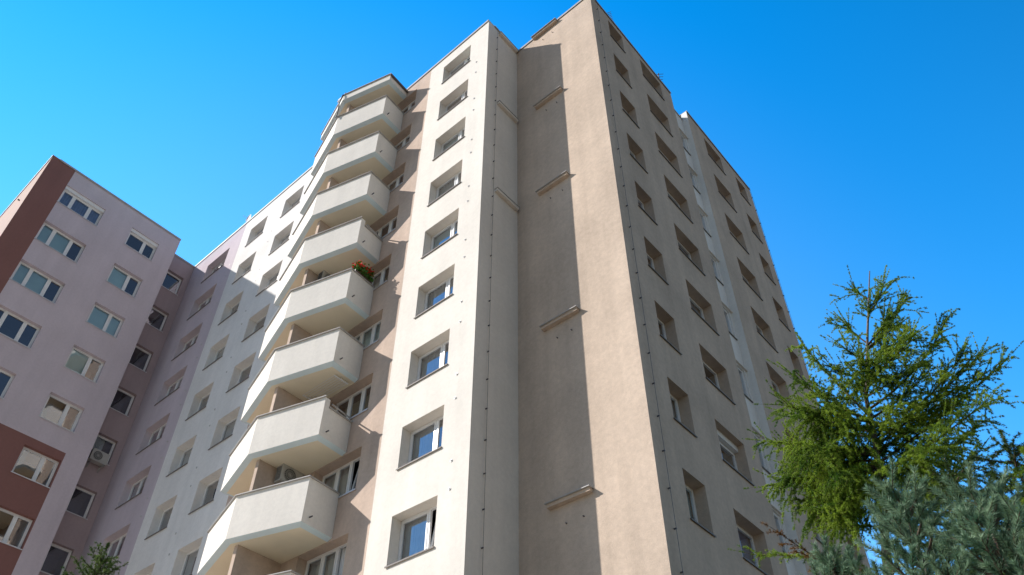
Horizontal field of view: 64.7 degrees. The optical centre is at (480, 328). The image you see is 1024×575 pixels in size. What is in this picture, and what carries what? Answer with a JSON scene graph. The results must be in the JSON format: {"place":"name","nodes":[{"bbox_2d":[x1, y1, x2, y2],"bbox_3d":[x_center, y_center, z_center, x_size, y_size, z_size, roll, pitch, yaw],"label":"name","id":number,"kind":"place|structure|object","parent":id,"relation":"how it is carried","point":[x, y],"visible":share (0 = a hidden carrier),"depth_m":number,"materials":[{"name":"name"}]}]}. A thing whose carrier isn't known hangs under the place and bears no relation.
{"place":"outdoors","nodes":[
{"label":"outdoors","id":0,"kind":"place"},
{"bbox_2d":[61,541,127,574],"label":"larch tree","id":1,"kind":"object","parent":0,"point":[100,570],"visible":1,"depth_m":13.22,"materials":[{"name":"green plant"}]},
{"bbox_2d":[0,155,194,574],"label":"apartment building","id":2,"kind":"structure","parent":0,"point":[95,277],"depth_m":37.82,"materials":[{"name":"paint"}]},
{"bbox_2d":[0,369,13,398],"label":"window","id":3,"kind":"structure","parent":2,"relation":"in","point":[11,376],"depth_m":34.62,"materials":[{"name":"white plastic"}]},
{"bbox_2d":[0,507,32,549],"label":"window","id":4,"kind":"structure","parent":2,"relation":"in","point":[16,516],"depth_m":32.20,"materials":[{"name":"white plastic"}]},
{"bbox_2d":[0,307,39,348],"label":"window","id":5,"kind":"structure","parent":2,"relation":"in","point":[25,323],"depth_m":36.09,"materials":[{"name":"white plastic"}]},
{"bbox_2d":[11,447,58,487],"bbox_3d":[-18.607,5.782,33.789,0.310,1.381,1.666,-31,-52,30],"label":"window","id":6,"kind":"structure","parent":2,"relation":"in","point":[43,458],"depth_m":34.00,"materials":[{"name":"white plastic"}]},
{"bbox_2d":[9,261,62,303],"bbox_3d":[-20.692,-2.149,37.680,0.360,1.381,2.205,-31,-52,30],"label":"window","id":7,"kind":"structure","parent":2,"relation":"in","point":[24,275],"depth_m":37.74,"materials":[{"name":"white plastic"}]},
{"bbox_2d":[40,543,71,574],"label":"window","id":8,"kind":"structure","parent":2,"relation":"in","point":[54,545],"depth_m":34.28,"materials":[{"name":"white plastic"}]},
{"bbox_2d":[34,222,83,263],"bbox_3d":[-20.612,-4.202,39.582,0.360,1.381,2.205,-31,-52,30],"label":"window","id":9,"kind":"structure","parent":2,"relation":"in","point":[48,235],"depth_m":39.65,"materials":[{"name":"white plastic"}]},
{"bbox_2d":[38,394,82,432],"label":"window","id":10,"kind":"structure","parent":2,"relation":"in","point":[68,405],"depth_m":35.93,"materials":[{"name":"white plastic"}]},
{"bbox_2d":[66,486,94,519],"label":"window","id":11,"kind":"structure","parent":2,"relation":"in","point":[83,490],"depth_m":36.13,"materials":[{"name":"white plastic"}]},
{"bbox_2d":[57,186,104,226],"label":"window","id":12,"kind":"structure","parent":2,"relation":"in","point":[74,201],"depth_m":41.66,"materials":[{"name":"white plastic"}]},
{"bbox_2d":[63,347,103,383],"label":"window","id":13,"kind":"structure","parent":2,"relation":"in","point":[77,361],"depth_m":37.70,"materials":[{"name":"white plastic"}]},
{"bbox_2d":[86,448,109,472],"bbox_3d":[-17.532,6.019,36.944,0.440,0.860,0.842,-31,-52,30],"label":"air conditioner","id":14,"kind":"object","parent":2,"relation":"attached to","point":[98,457],"visible":0.93,"depth_m":36.89,"materials":[{"name":"grey metal"}]},
{"bbox_2d":[92,434,115,465],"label":"window","id":15,"kind":"structure","parent":2,"relation":"in","point":[100,440],"depth_m":38.03,"materials":[{"name":"white plastic"}]},
{"bbox_2d":[86,304,122,338],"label":"window","id":16,"kind":"structure","parent":2,"relation":"in","point":[98,317],"depth_m":39.70,"materials":[{"name":"white plastic"}]},
{"bbox_2d":[110,388,134,416],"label":"window","id":17,"kind":"structure","parent":2,"relation":"in","point":[118,389],"depth_m":39.94,"materials":[{"name":"white plastic"}]},
{"bbox_2d":[105,265,140,297],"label":"window","id":18,"kind":"structure","parent":2,"relation":"in","point":[117,277],"depth_m":41.52,"materials":[{"name":"white plastic"}]},
{"bbox_2d":[129,346,151,372],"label":"window","id":19,"kind":"structure","parent":2,"relation":"in","point":[137,347],"depth_m":41.86,"materials":[{"name":"white plastic"}]},
{"bbox_2d":[124,228,157,260],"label":"window","id":20,"kind":"structure","parent":2,"relation":"in","point":[134,233],"depth_m":43.55,"materials":[{"name":"white plastic"}]},
{"bbox_2d":[146,307,166,332],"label":"window","id":21,"kind":"structure","parent":2,"relation":"in","point":[153,308],"depth_m":43.75,"materials":[{"name":"white plastic"}]},
{"bbox_2d":[161,271,181,295],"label":"window","id":22,"kind":"structure","parent":2,"relation":"in","point":[169,273],"depth_m":45.65,"materials":[{"name":"white plastic"}]},
{"bbox_2d":[0,0,1023,574],"label":"sky","id":23,"kind":"structure","parent":0,"point":[865,136],"materials":[{"name":"blue"}]},
{"label":"ground","id":24,"kind":"structure","parent":0,"visible":0},
{"bbox_2d":[74,0,872,574],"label":"apartment building","id":25,"kind":"structure","parent":24,"relation":"on","point":[556,334],"depth_m":25.82,"materials":[{"name":"paint"}]},
{"bbox_2d":[94,533,126,568],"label":"window","id":26,"kind":"structure","parent":25,"relation":"in","point":[116,545],"depth_m":33.36,"materials":[{"name":"white plastic"}]},
{"bbox_2d":[114,475,147,509],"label":"window","id":27,"kind":"structure","parent":25,"relation":"in","point":[137,488],"depth_m":35.24,"materials":[{"name":"white plastic"}]},
{"bbox_2d":[135,423,166,454],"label":"window","id":28,"kind":"structure","parent":25,"relation":"in","point":[157,434],"depth_m":37.16,"materials":[{"name":"white plastic"}]},
{"bbox_2d":[144,505,173,539],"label":"window","id":29,"kind":"structure","parent":25,"relation":"in","point":[165,511],"depth_m":31.52,"materials":[{"name":"white plastic"}]},
{"bbox_2d":[154,376,182,405],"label":"window","id":30,"kind":"structure","parent":25,"relation":"in","point":[175,385],"depth_m":39.08,"materials":[{"name":"white plastic"}]},
{"bbox_2d":[166,446,192,476],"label":"window","id":31,"kind":"structure","parent":25,"relation":"in","point":[186,454],"depth_m":33.34,"materials":[{"name":"white plastic"}]},
{"bbox_2d":[171,333,198,360],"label":"window","id":32,"kind":"structure","parent":25,"relation":"in","point":[192,341],"depth_m":40.97,"materials":[{"name":"white plastic"}]},
{"bbox_2d":[180,546,199,574],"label":"window","id":33,"kind":"structure","parent":25,"relation":"in","point":[193,554],"depth_m":28.13,"materials":[{"name":"white plastic"}]},
{"bbox_2d":[185,392,210,420],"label":"window","id":34,"kind":"structure","parent":25,"relation":"in","point":[204,400],"depth_m":35.26,"materials":[{"name":"white plastic"}]},
{"bbox_2d":[186,294,212,320],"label":"window","id":35,"kind":"structure","parent":25,"relation":"in","point":[208,300],"depth_m":42.88,"materials":[{"name":"white plastic"}]},
{"bbox_2d":[188,477,219,514],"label":"window","id":36,"kind":"structure","parent":25,"relation":"in","point":[202,504],"depth_m":29.98,"materials":[{"name":"white plastic"}]},
{"bbox_2d":[201,259,225,282],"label":"window","id":37,"kind":"structure","parent":25,"relation":"in","point":[221,264],"depth_m":44.78,"materials":[{"name":"white plastic"}]},
{"bbox_2d":[202,345,225,370],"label":"window","id":38,"kind":"structure","parent":25,"relation":"in","point":[219,354],"depth_m":37.19,"materials":[{"name":"white plastic"}]},
{"bbox_2d":[208,416,237,449],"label":"window","id":39,"kind":"structure","parent":25,"relation":"in","point":[229,432],"depth_m":31.94,"materials":[{"name":"white plastic"}]},
{"bbox_2d":[217,302,239,325],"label":"window","id":40,"kind":"structure","parent":25,"relation":"in","point":[235,307],"depth_m":39.10,"materials":[{"name":"white plastic"}]},
{"bbox_2d":[225,363,252,392],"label":"window","id":41,"kind":"structure","parent":25,"relation":"in","point":[245,373],"depth_m":33.73,"materials":[{"name":"white plastic"}]},
{"bbox_2d":[232,262,252,283],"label":"window","id":42,"kind":"structure","parent":25,"relation":"in","point":[248,268],"depth_m":41.04,"materials":[{"name":"white plastic"}]},
{"bbox_2d":[244,227,263,246],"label":"window","id":43,"kind":"structure","parent":25,"relation":"in","point":[259,232],"depth_m":42.94,"materials":[{"name":"white plastic"}]},
{"bbox_2d":[241,314,266,341],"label":"window","id":44,"kind":"structure","parent":25,"relation":"in","point":[259,324],"depth_m":35.66,"materials":[{"name":"white plastic"}]},
{"bbox_2d":[256,271,278,295],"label":"window","id":45,"kind":"structure","parent":25,"relation":"in","point":[273,279],"depth_m":37.59,"materials":[{"name":"white plastic"}]},
{"bbox_2d":[268,232,290,254],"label":"window","id":46,"kind":"structure","parent":25,"relation":"in","point":[285,238],"depth_m":39.49,"materials":[{"name":"white plastic"}]},
{"bbox_2d":[274,463,304,483],"bbox_3d":[-5.806,4.654,24.399,0.440,0.860,0.842,-31,-52,30],"label":"air conditioner","id":47,"kind":"object","parent":25,"relation":"attached to","point":[284,472],"visible":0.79,"depth_m":24.33,"materials":[{"name":"grey metal"}]},
{"bbox_2d":[279,196,300,217],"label":"window","id":48,"kind":"structure","parent":25,"relation":"in","point":[297,201],"depth_m":41.39,"materials":[{"name":"white plastic"}]},
{"bbox_2d":[317,270,329,279],"bbox_3d":[-5.680,-1.594,30.015,0.440,0.860,0.842,-31,-52,30],"label":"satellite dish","id":49,"kind":"object","parent":25,"relation":"attached to","point":[323,274],"visible":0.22,"depth_m":29.93,"materials":[{"name":"metal"}]},
{"bbox_2d":[302,375,347,399],"bbox_3d":[-5.010,1.877,26.142,1.600,0.235,0.580,-31,-52,30],"label":"drying rack","id":50,"kind":"object","parent":25,"relation":"hanging from","point":[327,387],"visible":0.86,"depth_m":26.01,"materials":[{"name":"white plastic"}]},
{"bbox_2d":[305,543,346,574],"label":"window","id":51,"kind":"structure","parent":25,"relation":"in","point":[331,562],"depth_m":22.25,"materials":[{"name":"white plastic"}]},
{"bbox_2d":[335,92,345,117],"bbox_3d":[-6.561,-10.166,37.417,0.254,2.262,0.710,22,-46,-20],"label":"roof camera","id":52,"kind":"object","parent":25,"relation":"attached to","point":[339,100],"visible":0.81,"depth_m":37.26,"materials":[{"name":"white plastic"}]},
{"bbox_2d":[322,457,359,497],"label":"window","id":53,"kind":"structure","parent":25,"relation":"in","point":[340,479],"depth_m":24.09,"materials":[{"name":"white plastic"}]},
{"bbox_2d":[336,383,371,419],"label":"window","id":54,"kind":"structure","parent":25,"relation":"in","point":[364,390],"depth_m":25.90,"materials":[{"name":"white plastic"}]},
{"bbox_2d":[352,260,375,283],"bbox_3d":[-4.188,-1.969,28.672,0.880,0.671,0.873,-31,-52,30],"label":"flower box","id":55,"kind":"object","parent":25,"relation":"on","point":[366,273],"visible":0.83,"depth_m":28.56,"materials":[{"name":"green plastic"}]},
{"bbox_2d":[354,320,380,349],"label":"window","id":56,"kind":"structure","parent":25,"relation":"in","point":[367,339],"depth_m":27.84,"materials":[{"name":"white plastic"}]},
{"bbox_2d":[372,264,389,289],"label":"window","id":57,"kind":"structure","parent":25,"relation":"in","point":[377,282],"depth_m":29.74,"materials":[{"name":"white plastic"}]},
{"bbox_2d":[376,215,397,238],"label":"window","id":58,"kind":"structure","parent":25,"relation":"in","point":[390,223],"depth_m":31.61,"materials":[{"name":"white plastic"}]},
{"bbox_2d":[387,173,403,192],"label":"window","id":59,"kind":"structure","parent":25,"relation":"in","point":[397,180],"depth_m":33.53,"materials":[{"name":"white plastic"}]},
{"bbox_2d":[395,134,409,151],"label":"window","id":60,"kind":"structure","parent":25,"relation":"in","point":[405,141],"depth_m":35.35,"materials":[{"name":"white plastic"}]},
{"bbox_2d":[402,100,414,114],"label":"window","id":61,"kind":"structure","parent":25,"relation":"in","point":[411,105],"depth_m":37.25,"materials":[{"name":"white plastic"}]},
{"bbox_2d":[384,505,436,567],"bbox_3d":[-1.490,5.111,19.941,1.690,1.431,0.644,-31,-52,30],"label":"window","id":62,"kind":"structure","parent":25,"relation":"in","point":[417,540],"depth_m":20.27,"materials":[{"name":"white plastic"}]},
{"bbox_2d":[396,415,443,469],"bbox_3d":[-1.453,3.024,21.809,1.690,1.431,0.516,-31,-52,30],"label":"window","id":63,"kind":"structure","parent":25,"relation":"in","point":[426,442],"depth_m":22.21,"materials":[{"name":"white plastic"}]},
{"bbox_2d":[405,340,448,388],"bbox_3d":[-1.373,0.971,23.711,1.690,1.431,0.516,-31,-52,30],"label":"window","id":64,"kind":"structure","parent":25,"relation":"in","point":[433,360],"depth_m":24.15,"materials":[{"name":"white plastic"}]},
{"bbox_2d":[413,275,453,318],"bbox_3d":[-1.293,-1.083,25.613,1.690,1.431,0.516,-31,-52,30],"label":"window","id":65,"kind":"structure","parent":25,"relation":"in","point":[446,290],"depth_m":26.06,"materials":[{"name":"white plastic"}]},
{"bbox_2d":[420,219,457,258],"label":"window","id":66,"kind":"structure","parent":25,"relation":"in","point":[450,233],"depth_m":28.00,"materials":[{"name":"white plastic"}]},
{"bbox_2d":[427,170,461,206],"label":"window","id":67,"kind":"structure","parent":25,"relation":"in","point":[457,180],"depth_m":29.92,"materials":[{"name":"white plastic"}]},
{"bbox_2d":[432,127,464,160],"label":"window","id":68,"kind":"structure","parent":25,"relation":"in","point":[460,134],"depth_m":31.84,"materials":[{"name":"white plastic"}]},
{"bbox_2d":[437,89,467,119],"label":"window","id":69,"kind":"structure","parent":25,"relation":"in","point":[461,97],"depth_m":33.63,"materials":[{"name":"white plastic"}]},
{"bbox_2d":[441,56,469,83],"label":"window","id":70,"kind":"structure","parent":25,"relation":"in","point":[466,60],"depth_m":35.52,"materials":[{"name":"white plastic"}]},
{"bbox_2d":[622,107,639,127],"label":"window","id":71,"kind":"structure","parent":25,"relation":"in","point":[623,109],"depth_m":29.90,"materials":[{"name":"white plastic"}]},
{"bbox_2d":[629,149,648,173],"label":"window","id":72,"kind":"structure","parent":25,"relation":"in","point":[631,153],"depth_m":28.10,"materials":[{"name":"white plastic"}]},
{"bbox_2d":[637,197,657,224],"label":"window","id":73,"kind":"structure","parent":25,"relation":"in","point":[640,204],"depth_m":26.32,"materials":[{"name":"white plastic"}]},
{"bbox_2d":[643,74,664,100],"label":"window","id":74,"kind":"structure","parent":25,"relation":"in","point":[643,74],"depth_m":35.11,"materials":[{"name":"white plastic"}]},
{"bbox_2d":[647,254,668,284],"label":"window","id":75,"kind":"structure","parent":25,"relation":"in","point":[650,261],"depth_m":25.19,"materials":[{"name":"white plastic"}]},
{"bbox_2d":[650,110,672,136],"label":"window","id":76,"kind":"structure","parent":25,"relation":"in","point":[650,110],"depth_m":33.20,"materials":[{"name":"white plastic"}]},
{"bbox_2d":[657,318,681,354],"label":"window","id":77,"kind":"structure","parent":25,"relation":"in","point":[661,325],"depth_m":23.28,"materials":[{"name":"white plastic"}]},
{"bbox_2d":[658,148,682,177],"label":"window","id":78,"kind":"structure","parent":25,"relation":"in","point":[664,156],"depth_m":31.39,"materials":[{"name":"white plastic"}]},
{"bbox_2d":[667,191,693,223],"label":"window","id":79,"kind":"structure","parent":25,"relation":"in","point":[674,201],"depth_m":29.73,"materials":[{"name":"white plastic"}]},
{"bbox_2d":[670,394,697,437],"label":"window","id":80,"kind":"structure","parent":25,"relation":"in","point":[673,398],"depth_m":21.40,"materials":[{"name":"white plastic"}]},
{"bbox_2d":[681,135,690,155],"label":"window","id":81,"kind":"structure","parent":25,"relation":"in","point":[683,140],"depth_m":36.34,"materials":[{"name":"white plastic"}]},
{"bbox_2d":[677,240,705,275],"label":"window","id":82,"kind":"structure","parent":25,"relation":"in","point":[681,247],"depth_m":28.57,"materials":[{"name":"white plastic"}]},
{"bbox_2d":[690,172,700,193],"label":"window","id":83,"kind":"structure","parent":25,"relation":"in","point":[692,176],"depth_m":34.47,"materials":[{"name":"white plastic"}]},
{"bbox_2d":[685,484,716,537],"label":"window","id":84,"kind":"structure","parent":25,"relation":"in","point":[688,489],"depth_m":19.47,"materials":[{"name":"white plastic"}]},
{"bbox_2d":[689,296,719,335],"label":"window","id":85,"kind":"structure","parent":25,"relation":"in","point":[695,307],"depth_m":26.69,"materials":[{"name":"white plastic"}]},
{"bbox_2d":[699,211,711,236],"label":"window","id":86,"kind":"structure","parent":25,"relation":"in","point":[702,217],"depth_m":32.60,"materials":[{"name":"white plastic"}]},
{"bbox_2d":[711,258,723,285],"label":"window","id":87,"kind":"structure","parent":25,"relation":"in","point":[713,262],"depth_m":30.70,"materials":[{"name":"white plastic"}]},
{"bbox_2d":[702,360,735,404],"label":"window","id":88,"kind":"structure","parent":25,"relation":"in","point":[710,374],"depth_m":24.77,"materials":[{"name":"white plastic"}]},
{"bbox_2d":[723,309,737,339],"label":"window","id":89,"kind":"structure","parent":25,"relation":"in","point":[726,314],"depth_m":28.82,"materials":[{"name":"white plastic"}]},
{"bbox_2d":[717,429,754,485],"bbox_3d":[6.822,3.496,22.383,0.516,1.396,1.680,-31,-52,30],"label":"window","id":90,"kind":"structure","parent":25,"relation":"in","point":[728,449],"depth_m":22.81,"materials":[{"name":"white plastic"}]},
{"bbox_2d":[729,230,748,253],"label":"window","id":91,"kind":"structure","parent":25,"relation":"in","point":[729,230],"depth_m":34.21,"materials":[{"name":"white plastic"}]},
{"bbox_2d":[738,368,753,402],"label":"window","id":92,"kind":"structure","parent":25,"relation":"in","point":[740,372],"depth_m":26.93,"materials":[{"name":"white plastic"}]},
{"bbox_2d":[736,524,767,574],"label":"window","id":93,"kind":"structure","parent":25,"relation":"in","point":[745,538],"depth_m":20.92,"materials":[{"name":"white plastic"}]},
{"bbox_2d":[742,275,762,300],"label":"window","id":94,"kind":"structure","parent":25,"relation":"in","point":[743,277],"depth_m":32.51,"materials":[{"name":"white plastic"}]},
{"bbox_2d":[754,434,770,474],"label":"window","id":95,"kind":"structure","parent":25,"relation":"in","point":[761,456],"depth_m":24.99,"materials":[{"name":"white plastic"}]},
{"bbox_2d":[755,323,778,352],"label":"window","id":96,"kind":"structure","parent":25,"relation":"in","point":[759,330],"depth_m":30.75,"materials":[{"name":"white plastic"}]},
{"bbox_2d":[773,512,792,558],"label":"window","id":97,"kind":"structure","parent":25,"relation":"in","point":[776,517],"depth_m":23.25,"materials":[{"name":"white plastic"}]},
{"bbox_2d":[771,379,795,411],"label":"window","id":98,"kind":"structure","parent":25,"relation":"in","point":[775,386],"depth_m":29.68,"materials":[{"name":"white plastic"}]},
{"bbox_2d":[812,522,828,547],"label":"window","id":99,"kind":"structure","parent":25,"relation":"in","point":[817,537],"depth_m":25.65,"materials":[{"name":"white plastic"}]},
{"bbox_2d":[799,533,872,574],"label":"pine tree","id":100,"kind":"object","parent":24,"relation":"on","point":[846,563],"visible":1,"depth_m":6.34,"materials":[{"name":"green plant"}]},
{"bbox_2d":[727,265,1023,574],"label":"larch tree","id":101,"kind":"object","parent":24,"relation":"on","point":[836,479],"visible":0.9,"depth_m":11.39,"materials":[{"name":"green plant"}]},
{"bbox_2d":[852,455,994,574],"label":"pine tree","id":102,"kind":"object","parent":24,"relation":"on","point":[905,506],"visible":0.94,"depth_m":5.81,"materials":[{"name":"green plant"}]},
{"bbox_2d":[899,453,1021,574],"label":"larch tree","id":103,"kind":"object","parent":24,"relation":"on","point":[950,475],"visible":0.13,"depth_m":8.88,"materials":[{"name":"green plant"}]},
{"bbox_2d":[919,458,1023,574],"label":"pine tree","id":104,"kind":"object","parent":24,"relation":"on","point":[1007,538],"visible":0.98,"depth_m":5.33,"materials":[{"name":"green plant"}]},
{"bbox_2d":[958,428,1023,574],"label":"larch tree","id":105,"kind":"object","parent":24,"relation":"on","point":[1014,454],"visible":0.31,"depth_m":8.03,"materials":[{"name":"green plant"}]},
{"bbox_2d":[1000,445,1023,553],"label":"larch tree","id":106,"kind":"object","parent":24,"relation":"on","point":[1016,471],"visible":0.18,"depth_m":7.41,"materials":[{"name":"green plant"}]}
]}

